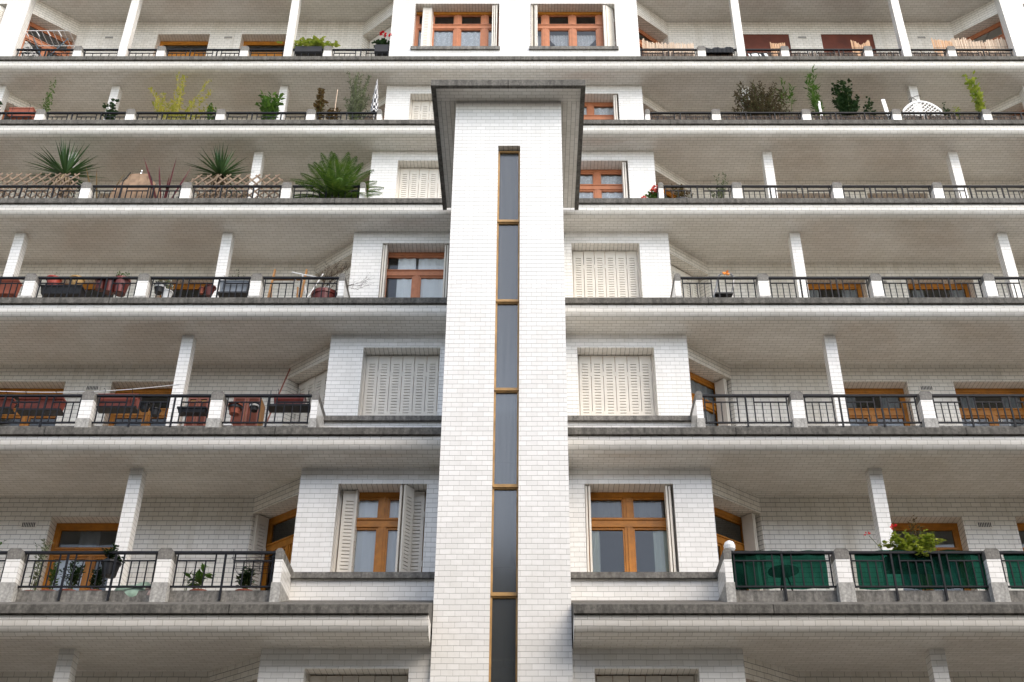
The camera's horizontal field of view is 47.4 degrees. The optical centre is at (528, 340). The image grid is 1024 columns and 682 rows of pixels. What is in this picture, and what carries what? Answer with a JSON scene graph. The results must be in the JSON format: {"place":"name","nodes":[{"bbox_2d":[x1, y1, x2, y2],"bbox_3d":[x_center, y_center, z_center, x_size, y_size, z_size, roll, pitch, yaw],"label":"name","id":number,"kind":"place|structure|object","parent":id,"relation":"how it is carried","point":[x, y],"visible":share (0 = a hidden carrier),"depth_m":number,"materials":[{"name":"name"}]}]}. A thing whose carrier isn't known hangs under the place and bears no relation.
{"place":"outdoors","nodes":[
{"label":"outdoors","id":0,"kind":"place"},
{"bbox_2d":[39,77,56,114],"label":"cypress seedling","id":1,"kind":"object","parent":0,"point":[47,100],"visible":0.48,"depth_m":26.85,"materials":[{"name":"plant"}]},
{"bbox_2d":[115,582,150,596],"bbox_3d":[-5.228,3.421,15.666,0.765,0.360,0.376,0,-33,0],"label":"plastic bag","id":2,"kind":"object","parent":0,"point":[131,592],"visible":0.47,"depth_m":15.54,"materials":[{"name":"plastic"}]},
{"bbox_2d":[713,272,734,296],"bbox_3d":[3.537,-0.735,21.524,0.631,1.265,0.552,0,-33,0],"label":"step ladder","id":3,"kind":"object","parent":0,"point":[723,294],"visible":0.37,"depth_m":21.46,"materials":[{"name":"metal"}]},
{"label":"ground","id":4,"kind":"structure","parent":0,"visible":0},
{"bbox_2d":[0,0,1023,681],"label":"apartment building","id":5,"kind":"structure","parent":4,"relation":"on","point":[568,416],"depth_m":19.70,"materials":[{"name":"brick"}]},
{"bbox_2d":[0,391,16,413],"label":"planter box","id":6,"kind":"object","parent":5,"relation":"attached to","point":[7,406],"visible":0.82,"depth_m":18.45,"materials":[{"name":"red plastic"}]},
{"bbox_2d":[0,274,21,296],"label":"planter box","id":7,"kind":"object","parent":5,"relation":"attached to","point":[7,289],"visible":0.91,"depth_m":21.05,"materials":[{"name":"ceramic"}]},
{"bbox_2d":[8,103,35,119],"bbox_3d":[-11.523,-5.218,26.534,0.563,0.306,0.265,0,-33,0],"label":"planter box","id":8,"kind":"object","parent":5,"relation":"attached to","point":[21,109],"visible":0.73,"depth_m":26.50,"materials":[{"name":"ceramic"}]},
{"bbox_2d":[0,388,63,425],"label":"balcony door","id":9,"kind":"structure","parent":5,"relation":"in","point":[24,418],"depth_m":20.84,"materials":[{"name":"orange wood"}]},
{"bbox_2d":[0,172,79,197],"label":"trellis","id":10,"kind":"object","parent":5,"relation":"attached to","point":[36,182],"visible":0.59,"depth_m":23.90,"materials":[{"name":"brown wood"}]},
{"bbox_2d":[29,539,52,589],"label":"climbing plant","id":11,"kind":"object","parent":5,"relation":"on","point":[37,567],"visible":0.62,"depth_m":15.97,"materials":[{"name":"green plant"}]},
{"bbox_2d":[17,391,65,415],"bbox_3d":[-7.713,0.984,18.482,0.704,0.315,0.270,0,-33,0],"label":"planter box","id":12,"kind":"object","parent":5,"relation":"attached to","point":[40,408],"visible":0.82,"depth_m":18.43,"materials":[{"name":"red plastic"}]},
{"bbox_2d":[19,22,72,55],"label":"balcony door","id":13,"kind":"structure","parent":5,"relation":"in","point":[31,24],"depth_m":29.64,"materials":[{"name":"paint"}]},
{"bbox_2d":[26,30,75,55],"bbox_3d":[-11.984,-6.991,28.884,1.113,1.453,0.521,0,-33,0],"label":"drying rack","id":14,"kind":"object","parent":5,"relation":"on","point":[50,38],"visible":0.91,"depth_m":29.21,"materials":[{"name":"white plastic"}]},
{"bbox_2d":[42,559,61,589],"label":"leafy plant","id":15,"kind":"object","parent":5,"relation":"on","point":[53,574],"visible":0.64,"depth_m":15.78,"materials":[{"name":"green plant"}]},
{"bbox_2d":[40,280,86,296],"bbox_3d":[-8.425,-0.925,21.095,0.749,0.250,0.355,0,-33,0],"label":"planter box","id":16,"kind":"object","parent":5,"relation":"attached to","point":[59,290],"visible":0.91,"depth_m":21.02,"materials":[{"name":"black plastic"}]},
{"bbox_2d":[25,139,103,197],"bbox_3d":[-9.694,-3.235,24.207,1.646,2.155,1.670,0,-33,0],"label":"yucca","id":17,"kind":"object","parent":5,"relation":"on","point":[68,167],"visible":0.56,"depth_m":24.27,"materials":[{"name":"plant"}]},
{"bbox_2d":[59,559,85,589],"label":"leafy plant","id":18,"kind":"object","parent":5,"relation":"on","point":[76,575],"visible":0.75,"depth_m":15.79,"materials":[{"name":"green plant"}]},
{"bbox_2d":[41,523,118,589],"bbox_3d":[-6.729,3.723,17.719,1.290,2.046,0.100,0,-33,0],"label":"balcony door","id":19,"kind":"structure","parent":5,"relation":"in","point":[90,537],"depth_m":18.05,"materials":[{"name":"orange wood"}]},
{"bbox_2d":[0,384,178,392],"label":"clothesline","id":20,"kind":"object","parent":5,"relation":"attached to","point":[94,391],"visible":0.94,"depth_m":19.49,"materials":[{"name":"red fabric"}]},
{"bbox_2d":[88,566,105,589],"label":"leafy plant","id":21,"kind":"object","parent":5,"relation":"on","point":[99,579],"visible":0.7,"depth_m":15.78,"materials":[{"name":"green plant"}]},
{"bbox_2d":[102,98,118,119],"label":"leafy plant","id":22,"kind":"object","parent":5,"relation":"on","point":[112,106],"visible":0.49,"depth_m":26.61,"materials":[{"name":"green plant"}]},
{"bbox_2d":[101,543,124,578],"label":"hanging plant","id":23,"kind":"object","parent":5,"relation":"hanging from","point":[108,563],"visible":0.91,"depth_m":15.73,"materials":[{"name":"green plant"}]},
{"bbox_2d":[96,388,141,413],"bbox_3d":[-6.502,0.940,18.510,0.636,0.330,0.270,0,-33,0],"label":"planter box","id":24,"kind":"object","parent":5,"relation":"attached to","point":[121,407],"visible":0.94,"depth_m":18.45,"materials":[{"name":"red plastic"}]},
{"bbox_2d":[114,271,130,296],"bbox_3d":[-7.364,-1.047,21.124,0.305,0.472,0.292,0,-33,0],"label":"flower pot","id":25,"kind":"object","parent":5,"relation":"hanging from","point":[120,286],"visible":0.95,"depth_m":21.01,"materials":[{"name":"red ceramic"}]},
{"bbox_2d":[109,172,159,197],"bbox_3d":[-8.002,-2.984,23.745,1.106,1.146,0.059,0,-33,0],"label":"cover","id":26,"kind":"object","parent":5,"relation":"on","point":[138,179],"visible":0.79,"depth_m":23.83,"materials":[{"name":"beige fabric"}]},
{"bbox_2d":[108,388,172,425],"bbox_3d":[-6.729,1.723,20.345,1.290,2.046,0.100,0,-33,0],"label":"balcony door","id":27,"kind":"structure","parent":5,"relation":"in","point":[147,390],"depth_m":20.62,"materials":[{"name":"orange wood"}]},
{"bbox_2d":[144,157,190,197],"bbox_3d":[-7.433,-3.142,23.760,0.672,1.517,0.752,-15,-35,21],"label":"cordyline","id":28,"kind":"object","parent":5,"relation":"on","point":[165,194],"visible":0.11,"depth_m":23.82,"materials":[{"name":"plant"}]},
{"bbox_2d":[148,72,213,119],"bbox_3d":[-8.026,-5.263,26.654,1.627,2.008,0.777,-7,-33,10],"label":"bamboo","id":29,"kind":"object","parent":5,"relation":"on","point":[175,107],"visible":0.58,"depth_m":26.73,"materials":[{"name":"yellow plant"}]},
{"bbox_2d":[160,41,208,55],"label":"balcony door","id":30,"kind":"structure","parent":5,"relation":"in","point":[163,43],"depth_m":30.21,"materials":[{"name":"orange wood"}]},
{"bbox_2d":[160,284,213,296],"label":"balcony door","id":31,"kind":"structure","parent":5,"relation":"in","point":[191,286],"depth_m":23.48,"materials":[{"name":"orange wood"}]},
{"bbox_2d":[177,406,208,415],"bbox_3d":[-5.305,1.065,18.427,0.464,0.168,0.265,0,-33,0],"label":"planter box","id":32,"kind":"object","parent":5,"relation":"attached to","point":[196,411],"visible":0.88,"depth_m":18.38,"materials":[{"name":"black plastic"}]},
{"bbox_2d":[184,398,210,425],"bbox_3d":[-5.461,1.515,19.200,0.340,1.158,0.372,0,-33,0],"label":"louvred cabinet","id":33,"kind":"object","parent":5,"relation":"on","point":[195,418],"visible":0.14,"depth_m":19.16,"materials":[{"name":"brown wood"}]},
{"bbox_2d":[183,563,216,589],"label":"leafy plant","id":34,"kind":"object","parent":5,"relation":"on","point":[198,578],"visible":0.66,"depth_m":15.75,"materials":[{"name":"green plant"}]},
{"bbox_2d":[184,143,247,197],"bbox_3d":[-6.428,-3.242,24.144,1.353,2.100,1.366,0,-33,0],"label":"yucca","id":35,"kind":"object","parent":5,"relation":"on","point":[219,167],"visible":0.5,"depth_m":24.25,"materials":[{"name":"plant"}]},
{"bbox_2d":[218,270,249,296],"bbox_3d":[-5.308,-1.071,21.096,0.531,0.570,0.270,0,-33,0],"label":"planter box","id":36,"kind":"object","parent":5,"relation":"attached to","point":[233,289],"visible":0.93,"depth_m":20.98,"materials":[{"name":"grey plastic"}]},
{"bbox_2d":[228,403,242,416],"bbox_3d":[-4.631,1.086,18.413,0.234,0.163,0.230,0,-33,0],"label":"flower pot","id":37,"kind":"object","parent":5,"relation":"hanging from","point":[238,408],"visible":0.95,"depth_m":18.36,"materials":[{"name":"ceramic"}]},
{"bbox_2d":[190,174,282,197],"bbox_3d":[-5.980,-2.963,23.733,1.898,1.122,0.033,0,-33,0],"label":"trellis","id":38,"kind":"object","parent":5,"relation":"attached to","point":[237,183],"visible":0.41,"depth_m":23.89,"materials":[{"name":"brown wood"}]},
{"bbox_2d":[235,565,255,589],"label":"leafy plant","id":39,"kind":"object","parent":5,"relation":"on","point":[246,579],"visible":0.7,"depth_m":15.75,"materials":[{"name":"green plant"}]},
{"bbox_2d":[230,398,264,425],"bbox_3d":[-4.659,1.512,19.202,0.449,1.166,0.372,0,-33,0],"label":"louvred cabinet","id":40,"kind":"object","parent":5,"relation":"on","point":[246,415],"visible":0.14,"depth_m":19.20,"materials":[{"name":"brown wood"}]},
{"bbox_2d":[232,549,275,573],"bbox_3d":[-3.700,2.983,15.788,0.605,0.275,0.217,0,-33,0],"label":"wire basket","id":41,"kind":"object","parent":5,"relation":"hanging from","point":[246,562],"visible":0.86,"depth_m":15.74,"materials":[{"name":"black metal"}]},
{"bbox_2d":[243,41,284,55],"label":"balcony door","id":42,"kind":"structure","parent":5,"relation":"in","point":[246,43],"depth_m":30.21,"materials":[{"name":"orange wood"}]},
{"bbox_2d":[255,90,284,119],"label":"leafy plant","id":43,"kind":"object","parent":5,"relation":"on","point":[267,104],"visible":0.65,"depth_m":26.56,"materials":[{"name":"green plant"}]},
{"bbox_2d":[248,508,296,589],"bbox_3d":[-3.691,3.447,17.334,1.168,2.103,0.318,-24,-40,33],"label":"balcony door","id":44,"kind":"structure","parent":5,"relation":"in","point":[263,527],"depth_m":17.88,"materials":[{"name":"orange wood"}]},
{"bbox_2d":[267,269,307,296],"bbox_3d":[-4.512,-0.809,21.601,0.650,1.472,0.354,0,-33,0],"label":"deck chair","id":45,"kind":"object","parent":5,"relation":"on","point":[303,284],"visible":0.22,"depth_m":21.84,"materials":[{"name":"brown wood"}]},
{"bbox_2d":[269,392,310,412],"bbox_3d":[-3.778,0.962,18.525,0.680,0.271,0.246,0,-33,0],"label":"planter box","id":46,"kind":"object","parent":5,"relation":"attached to","point":[296,408],"visible":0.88,"depth_m":18.44,"materials":[{"name":"black plastic"}]},
{"bbox_2d":[274,389,306,403],"bbox_3d":[-3.794,0.909,18.527,0.503,0.243,0.265,0,-33,0],"label":"planter box","id":47,"kind":"object","parent":5,"relation":"attached to","point":[292,399],"visible":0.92,"depth_m":18.47,"materials":[{"name":"red ceramic"}]},
{"bbox_2d":[276,35,340,55],"bbox_3d":[-5.395,-7.241,28.651,1.595,0.573,0.443,0,-33,0],"label":"trailing ivy","id":48,"kind":"object","parent":5,"relation":"attached to","point":[315,44],"visible":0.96,"depth_m":28.53,"materials":[{"name":"green plant"}]},
{"bbox_2d":[294,370,327,425],"bbox_3d":[-3.741,1.501,20.040,0.888,2.079,0.047,-25,-40,33],"label":"balcony door","id":49,"kind":"structure","parent":5,"relation":"in","point":[317,383],"depth_m":20.44,"materials":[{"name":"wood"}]},
{"bbox_2d":[313,88,328,119],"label":"climbing plant","id":50,"kind":"object","parent":5,"relation":"on","point":[318,105],"visible":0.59,"depth_m":26.72,"materials":[{"name":"plant"}]},
{"bbox_2d":[291,151,383,197],"bbox_3d":[-3.990,-3.080,23.772,1.715,1.426,1.828,-25,-40,33],"label":"sago palm","id":51,"kind":"object","parent":5,"relation":"on","point":[338,182],"visible":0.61,"depth_m":23.61,"materials":[{"name":"green plant"}]},
{"bbox_2d":[324,266,350,291],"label":"balcony door","id":52,"kind":"structure","parent":5,"relation":"in","point":[347,272],"depth_m":23.09,"materials":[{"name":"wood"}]},
{"bbox_2d":[311,257,374,296],"bbox_3d":[-3.369,-0.964,21.180,1.147,1.269,0.574,0,-33,0],"label":"bare shrub","id":53,"kind":"object","parent":5,"relation":"on","point":[325,289],"visible":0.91,"depth_m":21.14,"materials":[{"name":"brown plant"}]},
{"bbox_2d":[342,71,371,119],"bbox_3d":[-3.915,-5.328,26.696,0.624,2.164,0.693,-12,-35,18],"label":"olive tree","id":54,"kind":"object","parent":5,"relation":"on","point":[356,104],"visible":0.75,"depth_m":26.77,"materials":[{"name":"green plant"}]},
{"bbox_2d":[307,675,407,681],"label":"window","id":55,"kind":"structure","parent":5,"relation":"in","point":[310,678],"depth_m":14.81,"materials":[{"name":"white wood"}]},
{"bbox_2d":[371,79,377,119],"bbox_3d":[-3.502,-5.263,26.550,0.340,1.896,0.340,0,-33,0],"label":"closed parasol","id":56,"kind":"object","parent":5,"relation":"on","point":[374,106],"visible":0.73,"depth_m":26.62,"materials":[{"name":"fabric"}]},
{"bbox_2d":[368,27,390,55],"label":"balcony door","id":57,"kind":"structure","parent":5,"relation":"in","point":[388,30],"depth_m":29.82,"materials":[{"name":"paint"}]},
{"bbox_2d":[333,485,426,571],"bbox_3d":[-2.154,2.849,17.023,1.310,1.501,0.393,0,-33,0],"label":"window","id":58,"kind":"structure","parent":5,"relation":"in","point":[377,531],"depth_m":17.12,"materials":[{"name":"orange wood"}]},
{"bbox_2d":[371,31,391,55],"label":"geranium","id":59,"kind":"object","parent":5,"relation":"on","point":[382,45],"visible":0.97,"depth_m":28.53,"materials":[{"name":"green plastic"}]},
{"bbox_2d":[360,355,439,415],"bbox_3d":[-2.154,0.904,19.736,1.310,1.501,0.138,0,-33,0],"label":"window","id":60,"kind":"structure","parent":5,"relation":"in","point":[403,384],"depth_m":19.76,"materials":[{"name":"white wood"}]},
{"bbox_2d":[379,245,448,296],"bbox_3d":[-2.154,-1.150,22.280,1.310,1.501,0.335,0,-33,0],"label":"window","id":61,"kind":"structure","parent":5,"relation":"in","point":[430,279],"depth_m":22.47,"materials":[{"name":"paint"}]},
{"bbox_2d":[397,168,441,197],"bbox_3d":[-2.154,-3.097,24.990,1.310,1.501,0.137,0,-33,0],"label":"window shutter","id":62,"kind":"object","parent":5,"relation":"in","point":[423,182],"depth_m":25.11,"materials":[{"name":"white wood"}]},
{"bbox_2d":[410,101,433,119],"bbox_3d":[-2.154,-5.098,27.616,1.310,1.501,0.139,0,-33,0],"label":"window shutter","id":63,"kind":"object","parent":5,"relation":"in","point":[419,110],"depth_m":27.80,"materials":[{"name":"white wood"}]},
{"bbox_2d":[414,5,498,45],"bbox_3d":[-1.774,-7.690,28.970,2.100,1.552,0.338,0,-33,0],"label":"window","id":64,"kind":"structure","parent":5,"relation":"in","point":[427,37],"depth_m":29.13,"materials":[{"name":"paint"}]},
{"bbox_2d":[489,596,517,681],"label":"stair window","id":65,"kind":"structure","parent":5,"relation":"in","point":[491,679],"depth_m":14.87,"materials":[{"name":"glass"}]},
{"bbox_2d":[490,487,517,595],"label":"stair window","id":66,"kind":"structure","parent":5,"relation":"in","point":[504,564],"depth_m":15.54,"materials":[{"name":"paint"}]},
{"bbox_2d":[492,391,518,487],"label":"stair window","id":67,"kind":"structure","parent":5,"relation":"in","point":[506,403],"depth_m":16.63,"materials":[{"name":"paint"}]},
{"bbox_2d":[494,302,518,390],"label":"stair window","id":68,"kind":"structure","parent":5,"relation":"in","point":[506,368],"depth_m":17.26,"materials":[{"name":"glass"}]},
{"bbox_2d":[496,223,519,301],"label":"stair window","id":69,"kind":"structure","parent":5,"relation":"in","point":[508,234],"depth_m":18.09,"materials":[{"name":"glass"}]},
{"bbox_2d":[497,151,519,222],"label":"stair window","id":70,"kind":"structure","parent":5,"relation":"in","point":[508,204],"depth_m":18.90,"materials":[{"name":"glass"}]},
{"bbox_2d":[531,5,615,45],"bbox_3d":[1.106,-7.652,29.030,2.100,1.552,0.476,0,-33,0],"label":"window","id":71,"kind":"structure","parent":5,"relation":"in","point":[604,28],"depth_m":29.17,"materials":[{"name":"paint"}]},
{"bbox_2d":[584,95,618,119],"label":"window","id":72,"kind":"structure","parent":5,"relation":"in","point":[590,113],"depth_m":27.89,"materials":[{"name":"paint"}]},
{"bbox_2d":[579,162,628,197],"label":"window","id":73,"kind":"structure","parent":5,"relation":"in","point":[595,186],"depth_m":25.12,"materials":[{"name":"paint"}]},
{"bbox_2d":[572,251,640,296],"bbox_3d":[1.486,-1.097,22.363,1.310,1.501,0.138,0,-33,0],"label":"window","id":74,"kind":"structure","parent":5,"relation":"in","point":[610,273],"depth_m":22.42,"materials":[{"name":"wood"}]},
{"bbox_2d":[577,355,656,415],"bbox_3d":[1.486,0.905,19.738,1.310,1.501,0.133,0,-33,0],"label":"window","id":75,"kind":"structure","parent":5,"relation":"in","point":[613,387],"depth_m":19.76,"materials":[{"name":"white wood"}]},
{"bbox_2d":[585,486,676,571],"bbox_3d":[1.486,2.852,17.027,1.310,1.501,0.334,0,-33,0],"label":"window","id":76,"kind":"structure","parent":5,"relation":"in","point":[627,512],"depth_m":17.22,"materials":[{"name":"orange wood"}]},
{"bbox_2d":[595,675,696,681],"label":"window","id":77,"kind":"structure","parent":5,"relation":"in","point":[597,678],"depth_m":14.81,"materials":[{"name":"white wood"}]},
{"bbox_2d":[638,28,659,55],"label":"balcony door","id":78,"kind":"structure","parent":5,"relation":"in","point":[641,32],"depth_m":29.87,"materials":[{"name":"paint"}]},
{"bbox_2d":[642,38,694,55],"bbox_3d":[3.448,-7.090,28.674,1.268,0.973,0.025,0,-33,0],"label":"reed screen","id":79,"kind":"object","parent":5,"relation":"attached to","point":[675,46],"visible":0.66,"depth_m":28.77,"materials":[{"name":"wicker"}]},
{"bbox_2d":[654,114,709,119],"bbox_3d":[3.462,-4.882,26.183,1.265,0.529,0.026,0,-33,0],"label":"railing","id":80,"kind":"object","parent":5,"relation":"on","point":[683,117],"visible":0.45,"depth_m":26.27,"materials":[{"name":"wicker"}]},
{"bbox_2d":[671,265,699,296],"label":"balcony door","id":81,"kind":"structure","parent":5,"relation":"in","point":[674,270],"depth_m":23.11,"materials":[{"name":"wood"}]},
{"bbox_2d":[689,371,730,425],"bbox_3d":[3.019,1.444,19.958,1.157,2.103,0.320,24,-40,-33],"label":"balcony door","id":82,"kind":"structure","parent":5,"relation":"in","point":[698,383],"depth_m":20.50,"materials":[{"name":"orange wood"}]},
{"bbox_2d":[707,172,728,197],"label":"olive plant","id":83,"kind":"object","parent":5,"relation":"on","point":[719,193],"visible":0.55,"depth_m":23.88,"materials":[{"name":"green plant"}]},
{"bbox_2d":[705,47,733,55],"bbox_3d":[4.620,-7.082,28.468,0.760,0.256,0.152,0,-33,0],"label":"black cloth","id":84,"kind":"object","parent":5,"relation":"on","point":[722,50],"visible":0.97,"depth_m":28.40,"materials":[{"name":"black fabric"}]},
{"bbox_2d":[714,507,762,589],"bbox_3d":[3.019,3.445,17.331,1.157,2.103,0.319,24,-40,-33],"label":"balcony door","id":85,"kind":"structure","parent":5,"relation":"in","point":[749,541],"depth_m":17.90,"materials":[{"name":"orange wood"}]},
{"bbox_2d":[731,79,791,119],"bbox_3d":[5.345,-5.166,26.685,1.441,1.878,0.818,0,-33,0],"label":"heath bush","id":86,"kind":"object","parent":5,"relation":"on","point":[753,103],"visible":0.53,"depth_m":26.72,"materials":[{"name":"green plant"}]},
{"bbox_2d":[723,115,800,119],"bbox_3d":[5.264,-4.883,26.183,1.766,0.530,0.026,0,-33,0],"label":"railing","id":87,"kind":"object","parent":5,"relation":"attached to","point":[758,118],"visible":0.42,"depth_m":26.26,"materials":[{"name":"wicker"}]},
{"bbox_2d":[731,550,829,589],"bbox_3d":[3.378,3.072,15.674,1.270,0.549,0.060,0,-33,0],"label":"shade cloth","id":88,"kind":"object","parent":5,"relation":"on","point":[769,578],"visible":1,"depth_m":15.67,"materials":[{"name":"green fabric"}]},
{"bbox_2d":[776,77,795,115],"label":"bamboo","id":89,"kind":"object","parent":5,"relation":"on","point":[791,95],"visible":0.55,"depth_m":26.90,"materials":[{"name":"plant"}]},
{"bbox_2d":[803,64,825,119],"bbox_3d":[6.610,-5.408,26.803,0.408,2.414,0.612,-14,-35,21],"label":"bamboo","id":90,"kind":"object","parent":5,"relation":"on","point":[814,95],"visible":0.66,"depth_m":26.95,"materials":[{"name":"plant"}]},
{"bbox_2d":[790,51,856,55],"bbox_3d":[7.150,-6.879,28.386,1.752,0.468,0.027,0,-33,0],"label":"reed screen","id":91,"kind":"object","parent":5,"relation":"attached to","point":[815,54],"visible":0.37,"depth_m":28.45,"materials":[{"name":"wicker"}]},
{"bbox_2d":[808,284,862,296],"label":"balcony door","id":92,"kind":"structure","parent":5,"relation":"in","point":[846,287],"depth_m":23.47,"materials":[{"name":"orange wood"}]},
{"bbox_2d":[831,78,859,119],"bbox_3d":[7.317,-5.277,26.685,0.640,2.065,0.527,0,-33,0],"label":"tree","id":93,"kind":"object","parent":5,"relation":"on","point":[843,102],"visible":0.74,"depth_m":26.79,"materials":[{"name":"green plant"}]},
{"bbox_2d":[814,114,890,119],"bbox_3d":[7.297,-4.883,26.183,1.708,0.530,0.025,0,-33,0],"label":"railing","id":94,"kind":"object","parent":5,"relation":"on","point":[853,118],"visible":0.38,"depth_m":26.26,"materials":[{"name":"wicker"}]},
{"bbox_2d":[844,388,909,425],"bbox_3d":[6.061,1.723,20.345,1.290,2.046,0.100,0,-33,0],"label":"balcony door","id":95,"kind":"structure","parent":5,"relation":"in","point":[847,390],"depth_m":20.62,"materials":[{"name":"orange wood"}]},
{"bbox_2d":[864,524,946,556],"bbox_3d":[5.156,2.844,15.965,1.115,0.645,0.553,0,-33,0],"label":"geranium","id":96,"kind":"object","parent":5,"relation":"on","point":[926,542],"visible":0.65,"depth_m":15.96,"materials":[{"name":"green plant"}]},
{"bbox_2d":[854,550,987,589],"bbox_3d":[5.283,3.073,15.675,1.748,0.549,0.057,0,-33,0],"label":"shade cloth","id":97,"kind":"object","parent":5,"relation":"on","point":[921,572],"visible":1,"depth_m":15.67,"materials":[{"name":"green fabric"}]},
{"bbox_2d":[902,101,942,119],"bbox_3d":[8.957,-5.044,26.410,0.902,1.063,0.040,0,-33,0],"label":"lattice panel","id":98,"kind":"object","parent":5,"relation":"on","point":[920,103],"visible":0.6,"depth_m":26.57,"materials":[{"name":"white plastic"}]},
{"bbox_2d":[891,523,970,589],"bbox_3d":[6.061,3.723,17.719,1.290,2.046,0.100,0,-33,0],"label":"balcony door","id":99,"kind":"structure","parent":5,"relation":"in","point":[953,527],"depth_m":18.21,"materials":[{"name":"orange wood"}]},
{"bbox_2d":[908,284,971,296],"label":"balcony door","id":100,"kind":"structure","parent":5,"relation":"in","point":[959,288],"depth_m":23.47,"materials":[{"name":"orange wood"}]},
{"bbox_2d":[931,38,952,55],"bbox_3d":[10.229,-7.097,28.678,0.488,0.989,0.025,0,-33,0],"label":"reed screen","id":101,"kind":"object","parent":5,"relation":"attached to","point":[942,44],"visible":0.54,"depth_m":28.81,"materials":[{"name":"wicker"}]},
{"bbox_2d":[904,115,980,119],"bbox_3d":[9.362,-4.883,26.183,1.778,0.530,0.026,0,-33,0],"label":"railing","id":102,"kind":"object","parent":5,"relation":"on","point":[943,118],"visible":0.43,"depth_m":26.27,"materials":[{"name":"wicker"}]},
{"bbox_2d":[961,70,985,114],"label":"climbing plant","id":103,"kind":"object","parent":5,"relation":"on","point":[978,99],"visible":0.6,"depth_m":26.91,"materials":[{"name":"green plant"}]},
{"bbox_2d":[949,37,1010,55],"bbox_3d":[11.157,-7.104,28.707,1.422,1.033,0.026,0,-33,0],"label":"reed screen","id":104,"kind":"object","parent":5,"relation":"attached to","point":[987,45],"visible":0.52,"depth_m":28.84,"materials":[{"name":"wicker"}]},
{"bbox_2d":[958,22,1007,51],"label":"balcony door","id":105,"kind":"structure","parent":5,"relation":"in","point":[997,25],"depth_m":29.73,"materials":[{"name":"paint"}]},
{"bbox_2d":[955,388,1023,425],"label":"balcony door","id":106,"kind":"structure","parent":5,"relation":"in","point":[958,390],"depth_m":20.62,"materials":[{"name":"orange wood"}]},
{"bbox_2d":[1003,554,1023,588],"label":"shade cloth","id":107,"kind":"object","parent":5,"relation":"on","point":[1016,574],"visible":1,"depth_m":15.67,"materials":[{"name":"green fabric"}]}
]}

